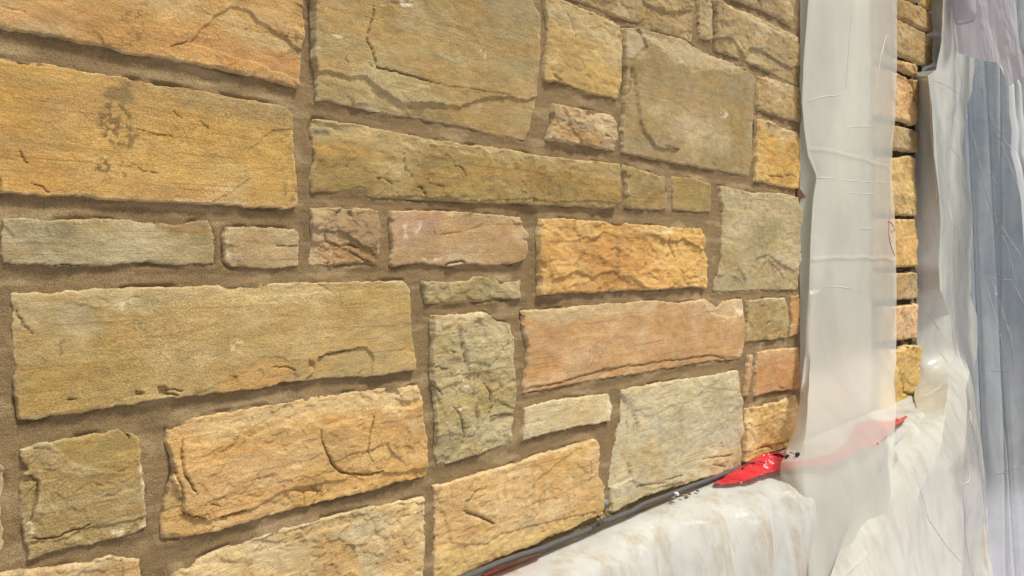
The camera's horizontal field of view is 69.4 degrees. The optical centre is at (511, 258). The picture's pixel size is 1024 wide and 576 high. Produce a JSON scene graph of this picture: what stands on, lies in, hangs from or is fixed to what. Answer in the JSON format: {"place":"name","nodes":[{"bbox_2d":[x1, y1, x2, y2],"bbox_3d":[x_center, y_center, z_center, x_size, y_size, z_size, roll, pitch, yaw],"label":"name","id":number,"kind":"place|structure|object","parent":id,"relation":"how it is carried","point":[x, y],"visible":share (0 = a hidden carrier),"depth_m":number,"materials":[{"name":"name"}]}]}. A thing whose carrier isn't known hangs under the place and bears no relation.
{"place":"outdoors","nodes":[
{"label":"outdoors","id":0,"kind":"place"},
{"bbox_2d":[795,188,805,199],"bbox_3d":[1.125,-0.250,2.895,0.020,0.050,0.080,0,0,44],"label":"mortar chip","id":1,"kind":"object","parent":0,"point":[799,194],"visible":0.71,"depth_m":2.87,"materials":[{"name":"brown stone"}]},
{"bbox_2d":[918,3,1023,381],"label":"building","id":2,"kind":"structure","parent":0,"point":[1011,302],"depth_m":7.68,"materials":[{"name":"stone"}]},
{"bbox_2d":[989,535,996,575],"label":"ground","id":3,"kind":"structure","parent":0,"point":[991,552],"depth_m":5.21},
{"bbox_2d":[0,0,803,575],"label":"stone wall","id":4,"kind":"structure","parent":3,"relation":"on","point":[376,286],"depth_m":1.45,"materials":[{"name":"stone"}]},
{"bbox_2d":[459,466,739,575],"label":"foam rod","id":5,"kind":"object","parent":4,"relation":"on","point":[526,553],"visible":0.98,"depth_m":1.89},
{"bbox_2d":[604,499,608,507],"bbox_3d":[0.243,0.657,1.987,0.028,0.022,0.022,0,0,44],"label":"weep tube","id":6,"kind":"object","parent":4,"relation":"attached to","point":[606,503],"visible":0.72,"depth_m":1.98,"materials":[{"name":"grey plastic"}]},
{"bbox_2d":[493,395,992,575],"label":"plastic sheet","id":7,"kind":"object","parent":4,"relation":"on","point":[763,525],"visible":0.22,"depth_m":2.12,"materials":[{"name":"white plastic"}]},
{"bbox_2d":[484,554,540,575],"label":"red film","id":8,"kind":"object","parent":7,"relation":"on","point":[496,571],"visible":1,"depth_m":1.69,"materials":[{"name":"red plastic"}]},
{"bbox_2d":[713,416,906,484],"bbox_3d":[1.398,0.739,2.986,0.251,0.104,2.019,0,0,44],"label":"red film","id":9,"kind":"object","parent":7,"relation":"on","point":[755,469],"visible":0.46,"depth_m":2.46,"materials":[{"name":"red plastic"}]},
{"bbox_2d":[742,461,765,468],"bbox_3d":[0.809,0.698,2.508,0.126,0.015,0.034,0,0,-34],"label":"wire","id":10,"kind":"object","parent":9,"relation":"on","point":[744,465],"visible":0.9,"depth_m":2.51,"materials":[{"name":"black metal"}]},
{"bbox_2d":[780,0,896,575],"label":"plastic sheet","id":11,"kind":"object","parent":4,"relation":"attached to","point":[838,469],"visible":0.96,"depth_m":2.99,"materials":[{"name":"clear plastic"}]},
{"bbox_2d":[888,202,894,255],"bbox_3d":[1.833,-0.143,3.575,0.007,0.263,0.132,0,0,39],"label":"thread","id":12,"kind":"object","parent":11,"relation":"attached to","point":[888,228],"visible":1,"depth_m":3.55},
{"bbox_2d":[892,0,932,401],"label":"stone pier","id":13,"kind":"structure","parent":3,"relation":"on","point":[914,41],"depth_m":3.83,"materials":[{"name":"stone"}]},
{"bbox_2d":[831,0,988,575],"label":"plastic wrap","id":14,"kind":"object","parent":13,"relation":"attached to","point":[934,522],"visible":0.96,"depth_m":3.88,"materials":[{"name":"clear plastic"}]},
{"bbox_2d":[951,0,1023,85],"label":"plastic sheet","id":15,"kind":"object","parent":14,"relation":"hanging from","point":[985,30],"visible":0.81,"depth_m":4.04,"materials":[{"name":"clear plastic"}]},
{"bbox_2d":[963,59,1023,575],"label":"clear film","id":16,"kind":"object","parent":3,"relation":"on","point":[1000,407],"visible":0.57,"depth_m":4.68,"materials":[{"name":"clear plastic"}]},
{"bbox_2d":[999,0,1023,238],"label":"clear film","id":17,"kind":"object","parent":3,"relation":"on","point":[1016,100],"visible":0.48,"depth_m":4.29,"materials":[{"name":"clear plastic"}]},
{"bbox_3d":[0.813,1.633,2.760,0.335,1.735,4.700,0,0,44],"label":"ledge","id":18,"kind":"object","parent":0,"visible":0},
{"bbox_2d":[797,0,815,401],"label":"backing board","id":19,"kind":"object","parent":18,"relation":"on","point":[807,179],"depth_m":2.93,"materials":[{"name":"grey"}]}
]}

